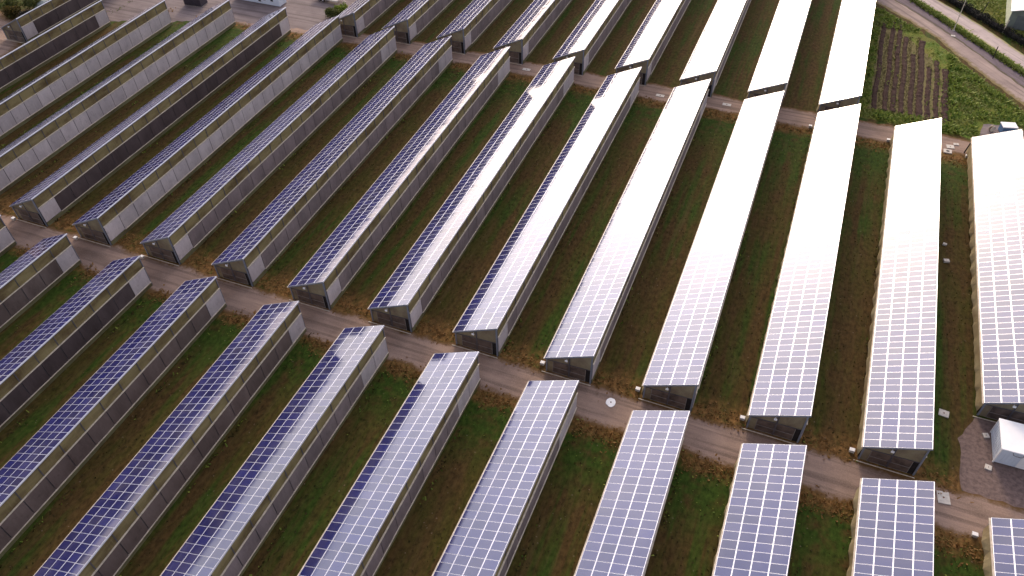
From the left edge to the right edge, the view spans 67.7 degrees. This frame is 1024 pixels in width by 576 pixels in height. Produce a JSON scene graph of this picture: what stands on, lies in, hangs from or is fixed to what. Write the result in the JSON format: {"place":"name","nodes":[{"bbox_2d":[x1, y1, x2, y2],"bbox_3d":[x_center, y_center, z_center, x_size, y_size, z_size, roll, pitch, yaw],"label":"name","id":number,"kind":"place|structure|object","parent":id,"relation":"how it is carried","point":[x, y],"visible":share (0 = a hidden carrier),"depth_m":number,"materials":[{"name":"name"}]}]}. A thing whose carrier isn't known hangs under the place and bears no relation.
{"place":"outdoors","nodes":[
{"label":"outdoors","id":0,"kind":"place"},
{"bbox_2d":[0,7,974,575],"bbox_3d":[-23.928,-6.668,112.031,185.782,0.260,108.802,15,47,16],"label":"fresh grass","id":1,"kind":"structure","parent":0,"point":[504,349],"depth_m":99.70,"materials":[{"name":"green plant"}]},
{"bbox_2d":[0,0,1023,575],"bbox_3d":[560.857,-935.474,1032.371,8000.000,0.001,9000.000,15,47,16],"label":"ground","id":2,"kind":"structure","parent":0,"point":[422,534],"depth_m":101.88,"materials":[{"name":"green plant"}]},
{"bbox_2d":[0,215,16,256],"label":"solar greenhouse","id":3,"kind":"object","parent":2,"relation":"on","point":[8,242],"visible":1,"depth_m":111.42,"materials":[{"name":"grey metal"}]},
{"bbox_2d":[0,11,20,56],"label":"dirt yard","id":4,"kind":"structure","parent":2,"relation":"on","point":[7,46],"depth_m":159.07,"materials":[{"name":"brown soil"}]},
{"bbox_2d":[1,5,21,18],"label":"bush","id":5,"kind":"object","parent":2,"relation":"on","point":[10,11],"visible":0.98,"depth_m":166.14,"materials":[{"name":"green plant"}]},
{"bbox_2d":[0,0,22,9],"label":"bush","id":6,"kind":"object","parent":2,"relation":"on","point":[11,3],"visible":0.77,"depth_m":167.93,"materials":[{"name":"green plant"}]},
{"bbox_2d":[21,0,40,8],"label":"bush","id":7,"kind":"object","parent":2,"relation":"on","point":[30,3],"visible":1,"depth_m":168.33,"materials":[{"name":"green plant"}]},
{"bbox_2d":[0,233,80,332],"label":"solar greenhouse","id":8,"kind":"object","parent":2,"relation":"on","point":[35,273],"visible":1,"depth_m":104.10,"materials":[{"name":"grey metal"}]},
{"bbox_2d":[0,0,102,43],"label":"solar greenhouse","id":9,"kind":"object","parent":2,"relation":"on","point":[38,20],"visible":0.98,"depth_m":160.17,"materials":[{"name":"grey metal"}]},
{"bbox_2d":[6,30,16,40],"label":"door","id":10,"kind":"structure","parent":9,"relation":"in","point":[10,33],"depth_m":159.00,"materials":[{"name":"metal"}]},
{"bbox_2d":[14,31,24,41],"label":"door","id":11,"kind":"structure","parent":9,"relation":"in","point":[19,36],"depth_m":158.36,"materials":[{"name":"metal"}]},
{"bbox_2d":[0,0,110,91],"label":"solar greenhouse","id":12,"kind":"object","parent":2,"relation":"on","point":[19,63],"visible":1,"depth_m":152.25,"materials":[{"name":"grey metal"}]},
{"bbox_2d":[0,256,152,431],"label":"solar greenhouse","id":13,"kind":"object","parent":2,"relation":"on","point":[40,359],"visible":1,"depth_m":96.08,"materials":[{"name":"blue glass"}]},
{"bbox_2d":[0,0,172,139],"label":"solar greenhouse","id":14,"kind":"object","parent":2,"relation":"on","point":[24,104],"visible":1,"depth_m":144.90,"materials":[{"name":"grey metal"}]},
{"bbox_2d":[0,276,226,558],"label":"solar greenhouse","id":15,"kind":"object","parent":2,"relation":"on","point":[46,462],"visible":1,"depth_m":87.75,"materials":[{"name":"blue glass"}]},
{"bbox_2d":[0,0,235,194],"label":"solar greenhouse","id":16,"kind":"object","parent":2,"relation":"on","point":[34,148],"visible":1,"depth_m":137.14,"materials":[{"name":"grey metal"}]},
{"bbox_2d":[9,7,290,227],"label":"solar greenhouse","id":17,"kind":"object","parent":2,"relation":"on","point":[55,195],"visible":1,"depth_m":129.95,"materials":[{"name":"grey metal"}]},
{"bbox_2d":[17,209,32,221],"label":"door","id":18,"kind":"structure","parent":17,"relation":"in","point":[24,214],"depth_m":116.44,"materials":[{"name":"metal"}]},
{"bbox_2d":[28,212,43,224],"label":"door","id":19,"kind":"structure","parent":17,"relation":"in","point":[35,217],"depth_m":115.83,"materials":[{"name":"metal"}]},
{"bbox_2d":[33,301,305,575],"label":"solar greenhouse","id":20,"kind":"object","parent":2,"relation":"on","point":[114,528],"visible":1,"depth_m":83.09,"materials":[{"name":"blue glass"}]},
{"bbox_2d":[72,15,342,246],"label":"solar greenhouse","id":21,"kind":"object","parent":2,"relation":"on","point":[113,217],"visible":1,"depth_m":126.43,"materials":[{"name":"blue metal"}]},
{"bbox_2d":[80,227,95,240],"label":"door","id":22,"kind":"structure","parent":21,"relation":"in","point":[87,233],"depth_m":113.04,"materials":[{"name":"metal"}]},
{"bbox_2d":[91,230,107,243],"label":"door","id":23,"kind":"structure","parent":21,"relation":"in","point":[99,236],"depth_m":112.41,"materials":[{"name":"metal"}]},
{"bbox_2d":[102,0,355,29],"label":"gravel yard","id":24,"kind":"structure","parent":2,"relation":"on","point":[305,14],"depth_m":168.23,"materials":[{"name":"beige gravel"}]},
{"bbox_2d":[183,0,207,6],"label":"storage box","id":25,"kind":"object","parent":24,"relation":"on","point":[199,3],"visible":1,"depth_m":169.24,"materials":[{"name":"metal"}]},
{"bbox_2d":[245,0,286,6],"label":"portable cabin","id":26,"kind":"object","parent":24,"relation":"on","point":[279,3],"visible":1,"depth_m":168.85,"materials":[{"name":"white metal"}]},
{"bbox_2d":[333,2,347,12],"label":"bush","id":27,"kind":"object","parent":24,"relation":"on","point":[342,8],"visible":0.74,"depth_m":164.92,"materials":[{"name":"green plant"}]},
{"bbox_2d":[140,26,396,265],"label":"solar greenhouse","id":28,"kind":"object","parent":2,"relation":"on","point":[182,233],"visible":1,"depth_m":122.85,"materials":[{"name":"blue glass"}]},
{"bbox_2d":[148,246,162,258],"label":"door","id":29,"kind":"structure","parent":28,"relation":"in","point":[155,252],"depth_m":109.83,"materials":[{"name":"metal"}]},
{"bbox_2d":[160,249,175,262],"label":"door","id":30,"kind":"structure","parent":28,"relation":"in","point":[168,255],"depth_m":109.16,"materials":[{"name":"metal"}]},
{"bbox_2d":[160,325,388,575],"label":"solar greenhouse","id":31,"kind":"object","parent":2,"relation":"on","point":[231,532],"visible":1,"depth_m":81.86,"materials":[{"name":"blue glass"}]},
{"bbox_2d":[211,36,452,287],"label":"solar greenhouse","id":32,"kind":"object","parent":2,"relation":"on","point":[258,246],"visible":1,"depth_m":119.25,"materials":[{"name":"blue glass"}]},
{"bbox_2d":[220,267,234,280],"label":"door","id":33,"kind":"structure","parent":32,"relation":"in","point":[226,273],"depth_m":106.35,"materials":[{"name":"metal"}]},
{"bbox_2d":[232,270,248,284],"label":"door","id":34,"kind":"structure","parent":32,"relation":"in","point":[240,277],"depth_m":105.73,"materials":[{"name":"metal"}]},
{"bbox_2d":[324,7,340,17],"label":"bush","id":35,"kind":"object","parent":2,"relation":"on","point":[330,12],"visible":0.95,"depth_m":162.96,"materials":[{"name":"green plant"}]},
{"bbox_2d":[338,0,399,37],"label":"solar greenhouse","id":36,"kind":"object","parent":2,"relation":"on","point":[357,18],"visible":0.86,"depth_m":158.44,"materials":[{"name":"blue metal"}]},
{"bbox_2d":[345,25,354,35],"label":"door","id":37,"kind":"structure","parent":36,"relation":"in","point":[349,30],"depth_m":157.59,"materials":[{"name":"metal"}]},
{"bbox_2d":[297,351,480,575],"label":"solar greenhouse","id":38,"kind":"object","parent":2,"relation":"on","point":[361,532],"visible":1,"depth_m":80.52,"materials":[{"name":"blue glass"}]},
{"bbox_2d":[287,46,509,311],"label":"solar greenhouse","id":39,"kind":"object","parent":2,"relation":"on","point":[327,274],"visible":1,"depth_m":115.56,"materials":[{"name":"blue glass"}]},
{"bbox_2d":[296,290,310,303],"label":"door","id":40,"kind":"structure","parent":39,"relation":"in","point":[302,296],"depth_m":102.91,"materials":[{"name":"metal"}]},
{"bbox_2d":[310,293,325,307],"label":"door","id":41,"kind":"structure","parent":39,"relation":"in","point":[317,300],"depth_m":102.27,"materials":[{"name":"metal"}]},
{"bbox_2d":[382,0,454,44],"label":"solar greenhouse","id":42,"kind":"object","parent":2,"relation":"on","point":[412,21],"visible":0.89,"depth_m":156.60,"materials":[{"name":"blue metal"}]},
{"bbox_2d":[397,32,406,42],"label":"door","id":43,"kind":"structure","parent":42,"relation":"in","point":[401,35],"depth_m":155.11,"materials":[{"name":"metal"}]},
{"bbox_2d":[367,57,574,333],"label":"solar greenhouse","id":44,"kind":"object","parent":2,"relation":"on","point":[410,290],"visible":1,"depth_m":112.17,"materials":[{"name":"glass"}]},
{"bbox_2d":[377,312,391,325],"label":"door","id":45,"kind":"structure","parent":44,"relation":"in","point":[383,318],"depth_m":99.76,"materials":[{"name":"metal"}]},
{"bbox_2d":[391,315,406,329],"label":"door","id":46,"kind":"structure","parent":44,"relation":"in","point":[398,322],"depth_m":99.11,"materials":[{"name":"metal"}]},
{"bbox_2d":[436,0,513,54],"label":"solar greenhouse","id":47,"kind":"object","parent":2,"relation":"on","point":[469,25],"visible":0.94,"depth_m":154.47,"materials":[{"name":"blue glass"}]},
{"bbox_2d":[452,41,461,52],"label":"door","id":48,"kind":"structure","parent":47,"relation":"in","point":[456,46],"depth_m":151.85,"materials":[{"name":"metal"}]},
{"bbox_2d":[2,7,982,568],"bbox_3d":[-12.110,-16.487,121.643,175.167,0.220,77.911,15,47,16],"label":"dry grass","id":49,"kind":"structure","parent":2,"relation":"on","point":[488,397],"depth_m":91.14,"materials":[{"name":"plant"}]},
{"bbox_2d":[432,380,578,575],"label":"solar greenhouse","id":50,"kind":"object","parent":2,"relation":"on","point":[489,530],"visible":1,"depth_m":79.12,"materials":[{"name":"blue glass"}]},
{"bbox_2d":[493,0,572,64],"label":"solar greenhouse","id":51,"kind":"object","parent":2,"relation":"on","point":[528,31],"visible":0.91,"depth_m":152.09,"materials":[{"name":"blue glass"}]},
{"bbox_2d":[509,51,518,62],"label":"door","id":52,"kind":"structure","parent":51,"relation":"in","point":[514,56],"depth_m":148.37,"materials":[{"name":"metal"}]},
{"bbox_2d":[452,67,641,357],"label":"solar greenhouse","id":53,"kind":"object","parent":2,"relation":"on","point":[489,318],"visible":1,"depth_m":108.79,"materials":[{"name":"glass"}]},
{"bbox_2d":[461,335,476,349],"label":"door","id":54,"kind":"structure","parent":53,"relation":"in","point":[467,341],"depth_m":96.62,"materials":[{"name":"wood"}]},
{"bbox_2d":[477,339,492,353],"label":"door","id":55,"kind":"structure","parent":53,"relation":"in","point":[484,346],"depth_m":95.96,"materials":[{"name":"wood"}]},
{"bbox_2d":[553,0,632,75],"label":"solar greenhouse","id":56,"kind":"object","parent":2,"relation":"on","point":[585,41],"visible":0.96,"depth_m":149.90,"materials":[{"name":"glass"}]},
{"bbox_2d":[542,79,710,385],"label":"solar greenhouse","id":57,"kind":"object","parent":2,"relation":"on","point":[577,347],"visible":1,"depth_m":105.20,"materials":[{"name":"glass"}]},
{"bbox_2d":[553,362,568,375],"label":"door","id":58,"kind":"structure","parent":57,"relation":"in","point":[559,368],"depth_m":93.28,"materials":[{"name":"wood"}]},
{"bbox_2d":[569,366,585,380],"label":"door","id":59,"kind":"structure","parent":57,"relation":"in","point":[577,373],"depth_m":92.63,"materials":[{"name":"metal"}]},
{"bbox_2d":[574,410,689,575],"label":"solar greenhouse","id":60,"kind":"object","parent":2,"relation":"on","point":[620,539],"visible":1,"depth_m":77.64,"materials":[{"name":"blue glass"}]},
{"bbox_2d":[615,0,691,85],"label":"solar greenhouse","id":61,"kind":"object","parent":2,"relation":"on","point":[648,44],"visible":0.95,"depth_m":147.78,"materials":[{"name":"glass"}]},
{"bbox_2d":[638,91,784,414],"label":"solar greenhouse","id":62,"kind":"object","parent":2,"relation":"on","point":[676,368],"visible":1,"depth_m":101.66,"materials":[{"name":"glass"}]},
{"bbox_2d":[650,389,668,403],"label":"door","id":63,"kind":"structure","parent":62,"relation":"in","point":[656,395],"depth_m":90.04,"materials":[{"name":"metal"}]},
{"bbox_2d":[668,394,686,409],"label":"door","id":64,"kind":"structure","parent":62,"relation":"in","point":[674,400],"depth_m":89.40,"materials":[{"name":"metal"}]},
{"bbox_2d":[679,0,750,97],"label":"solar greenhouse","id":65,"kind":"object","parent":2,"relation":"on","point":[711,51],"visible":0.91,"depth_m":145.35,"materials":[{"name":"glass"}]},
{"bbox_2d":[712,443,806,575],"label":"solar greenhouse","id":66,"kind":"object","parent":2,"relation":"on","point":[756,534],"visible":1,"depth_m":76.18,"materials":[{"name":"blue glass"}]},
{"bbox_2d":[746,0,811,108],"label":"solar greenhouse","id":67,"kind":"object","parent":2,"relation":"on","point":[774,67],"visible":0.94,"depth_m":142.99,"materials":[{"name":"glass"}]},
{"bbox_2d":[742,104,860,444],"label":"solar greenhouse","id":68,"kind":"object","parent":2,"relation":"on","point":[782,396],"visible":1,"depth_m":98.31,"materials":[{"name":"blue glass"}]},
{"bbox_2d":[754,419,775,433],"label":"door","id":69,"kind":"structure","parent":68,"relation":"in","point":[761,425],"depth_m":86.78,"materials":[{"name":"wood"}]},
{"bbox_2d":[773,424,795,439],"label":"door","id":70,"kind":"structure","parent":68,"relation":"in","point":[782,431],"depth_m":86.14,"materials":[{"name":"wood"}]},
{"bbox_2d":[814,0,875,116],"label":"solar greenhouse","id":71,"kind":"object","parent":2,"relation":"on","point":[843,80],"visible":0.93,"depth_m":140.65,"materials":[{"name":"glass"}]},
{"bbox_2d":[846,478,934,575],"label":"solar greenhouse","id":72,"kind":"object","parent":2,"relation":"on","point":[892,526],"visible":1,"depth_m":74.78,"materials":[{"name":"blue glass"}]},
{"bbox_2d":[853,118,941,477],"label":"solar greenhouse","id":73,"kind":"object","parent":2,"relation":"on","point":[896,427],"visible":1,"depth_m":95.11,"materials":[{"name":"blue glass"}]},
{"bbox_2d":[866,451,891,465],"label":"door","id":74,"kind":"structure","parent":73,"relation":"in","point":[882,459],"depth_m":83.57,"materials":[{"name":"wood"}]},
{"bbox_2d":[887,456,912,472],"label":"door","id":75,"kind":"structure","parent":73,"relation":"in","point":[900,464],"depth_m":82.90,"materials":[{"name":"wood"}]},
{"bbox_2d":[938,408,948,417],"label":"concrete slab","id":76,"kind":"structure","parent":2,"relation":"on","point":[943,413],"depth_m":88.75,"materials":[{"name":"concrete"}]},
{"bbox_2d":[895,0,1023,87],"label":"dark gravel lane","id":77,"kind":"structure","parent":2,"relation":"on","point":[1016,77],"depth_m":151.31,"materials":[{"name":"grey gravel"}]},
{"bbox_2d":[920,0,1023,67],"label":"concrete lane","id":78,"kind":"structure","parent":2,"relation":"on","point":[991,39],"depth_m":154.82,"materials":[{"name":"beige concrete"}]},
{"bbox_2d":[916,0,1023,71],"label":"verge grass","id":79,"kind":"structure","parent":78,"relation":"on","point":[970,34],"depth_m":152.73,"materials":[{"name":"green plant"}]},
{"bbox_2d":[958,417,1023,507],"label":"cobbled yard","id":80,"kind":"structure","parent":2,"relation":"on","point":[1001,482],"depth_m":83.30,"materials":[{"name":"stone"}]},
{"bbox_2d":[990,418,1023,469],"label":"storage container","id":81,"kind":"object","parent":80,"relation":"on","point":[1007,438],"visible":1,"depth_m":83.45,"materials":[{"name":"white metal"}]},
{"bbox_2d":[1015,458,1023,469],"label":"door","id":82,"kind":"structure","parent":81,"relation":"in","point":[1020,465],"depth_m":82.92,"materials":[{"name":"white paint"}]},
{"bbox_2d":[966,129,1023,423],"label":"solar greenhouse","id":83,"kind":"object","parent":2,"relation":"on","point":[995,164],"visible":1,"depth_m":100.89,"materials":[{"name":"blue glass"}]},
{"bbox_2d":[985,406,1011,419],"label":"door","id":84,"kind":"structure","parent":83,"relation":"in","point":[995,413],"depth_m":87.34,"materials":[{"name":"wood"}]},
{"bbox_2d":[1008,412,1023,423],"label":"door","id":85,"kind":"structure","parent":83,"relation":"in","point":[1017,417],"depth_m":86.76,"materials":[{"name":"metal"}]},
{"bbox_2d":[968,0,1023,33],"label":"roadside verge","id":86,"kind":"structure","parent":2,"relation":"on","point":[989,11],"depth_m":161.72,"materials":[{"name":"green plant"}]},
{"bbox_2d":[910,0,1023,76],"bbox_3d":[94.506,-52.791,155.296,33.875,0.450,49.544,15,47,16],"label":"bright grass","id":87,"kind":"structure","parent":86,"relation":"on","point":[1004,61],"depth_m":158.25,"materials":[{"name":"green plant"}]},
{"bbox_2d":[946,0,1023,45],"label":"hedge","id":88,"kind":"object","parent":86,"relation":"on","point":[986,18],"visible":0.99,"depth_m":156.55,"materials":[{"name":"green plant"}]},
{"bbox_2d":[1005,0,1023,30],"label":"farm building","id":89,"kind":"structure","parent":86,"relation":"on","point":[1015,12],"depth_m":154.29,"materials":[{"name":"white paint"}]},
{"bbox_2d":[1012,15,1023,30],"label":"door","id":90,"kind":"structure","parent":89,"relation":"in","point":[1019,23],"depth_m":154.09,"materials":[{"name":"grey metal"}]},
{"bbox_2d":[979,124,1023,142],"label":"paved pad","id":91,"kind":"object","parent":2,"relation":"on","point":[984,130],"visible":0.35,"depth_m":129.56,"materials":[{"name":"grey concrete"}]},
{"bbox_2d":[998,122,1018,132],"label":"electrical cabinet","id":92,"kind":"object","parent":91,"relation":"on","point":[1007,126],"visible":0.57,"depth_m":128.19,"materials":[{"name":"white metal"}]},
{"bbox_2d":[981,517,1023,575],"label":"solar greenhouse","id":93,"kind":"object","parent":2,"relation":"on","point":[1002,541],"visible":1,"depth_m":74.42,"materials":[{"name":"blue glass"}]},
{"bbox_2d":[0,210,1023,541],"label":"gravel track","id":94,"kind":"structure","parent":0,"point":[832,478],"depth_m":92.59,"materials":[{"name":"gravel"}]},
{"bbox_2d":[606,398,615,406],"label":"manhole slab","id":95,"kind":"structure","parent":94,"relation":"on","point":[610,402],"depth_m":90.79,"materials":[{"name":"white paint"}]},
{"bbox_2d":[936,490,950,504],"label":"concrete slab","id":96,"kind":"structure","parent":94,"relation":"on","point":[943,498],"depth_m":81.14,"materials":[{"name":"concrete"}]},
{"bbox_2d":[236,22,970,155],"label":"gravel track","id":97,"kind":"structure","parent":0,"point":[799,118],"depth_m":138.94,"materials":[{"name":"gravel"}]},
{"bbox_2d":[859,7,1023,138],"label":"weedy field","id":98,"kind":"structure","parent":0,"point":[934,44],"depth_m":139.56,"materials":[{"name":"green plant"}]},
{"bbox_2d":[867,26,950,123],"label":"field bed","id":99,"kind":"object","parent":98,"relation":"on","point":[927,59],"visible":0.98,"depth_m":142.33,"materials":[{"name":"brown soil"}]},
{"bbox_2d":[871,23,886,108],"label":"soil row","id":100,"kind":"object","parent":99,"relation":"on","point":[877,72],"visible":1,"depth_m":145.00,"materials":[{"name":"brown soil"}]},
{"bbox_2d":[882,21,895,109],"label":"soil row","id":101,"kind":"object","parent":99,"relation":"on","point":[889,67],"visible":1,"depth_m":144.84,"materials":[{"name":"brown soil"}]},
{"bbox_2d":[890,24,902,111],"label":"soil row","id":102,"kind":"object","parent":99,"relation":"on","point":[895,76],"visible":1,"depth_m":143.90,"materials":[{"name":"brown soil"}]},
{"bbox_2d":[877,32,920,113],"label":"dry weeds","id":103,"kind":"object","parent":99,"relation":"on","point":[888,38],"visible":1,"depth_m":143.50,"materials":[{"name":"plant"}]},
{"bbox_2d":[898,37,908,112],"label":"soil row","id":104,"kind":"object","parent":99,"relation":"on","point":[902,78],"visible":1,"depth_m":142.65,"materials":[{"name":"brown soil"}]},
{"bbox_2d":[907,54,915,114],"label":"soil row","id":105,"kind":"object","parent":99,"relation":"on","point":[910,93],"visible":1,"depth_m":140.33,"materials":[{"name":"brown soil"}]},
{"bbox_2d":[915,40,925,115],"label":"soil row","id":106,"kind":"object","parent":99,"relation":"on","point":[919,86],"visible":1,"depth_m":141.90,"materials":[{"name":"brown soil"}]},
{"bbox_2d":[924,66,931,119],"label":"soil row","id":107,"kind":"object","parent":99,"relation":"on","point":[927,93],"visible":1,"depth_m":137.98,"materials":[{"name":"brown soil"}]},
{"bbox_2d":[932,60,939,118],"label":"soil row","id":108,"kind":"object","parent":99,"relation":"on","point":[936,94],"visible":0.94,"depth_m":138.79,"materials":[{"name":"brown soil"}]},
{"bbox_2d":[941,69,948,123],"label":"soil row","id":109,"kind":"object","parent":99,"relation":"on","point":[945,74],"visible":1,"depth_m":137.64,"materials":[{"name":"brown soil"}]},
{"bbox_2d":[876,0,1023,104],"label":"dirt road","id":110,"kind":"structure","parent":0,"point":[994,75],"depth_m":149.09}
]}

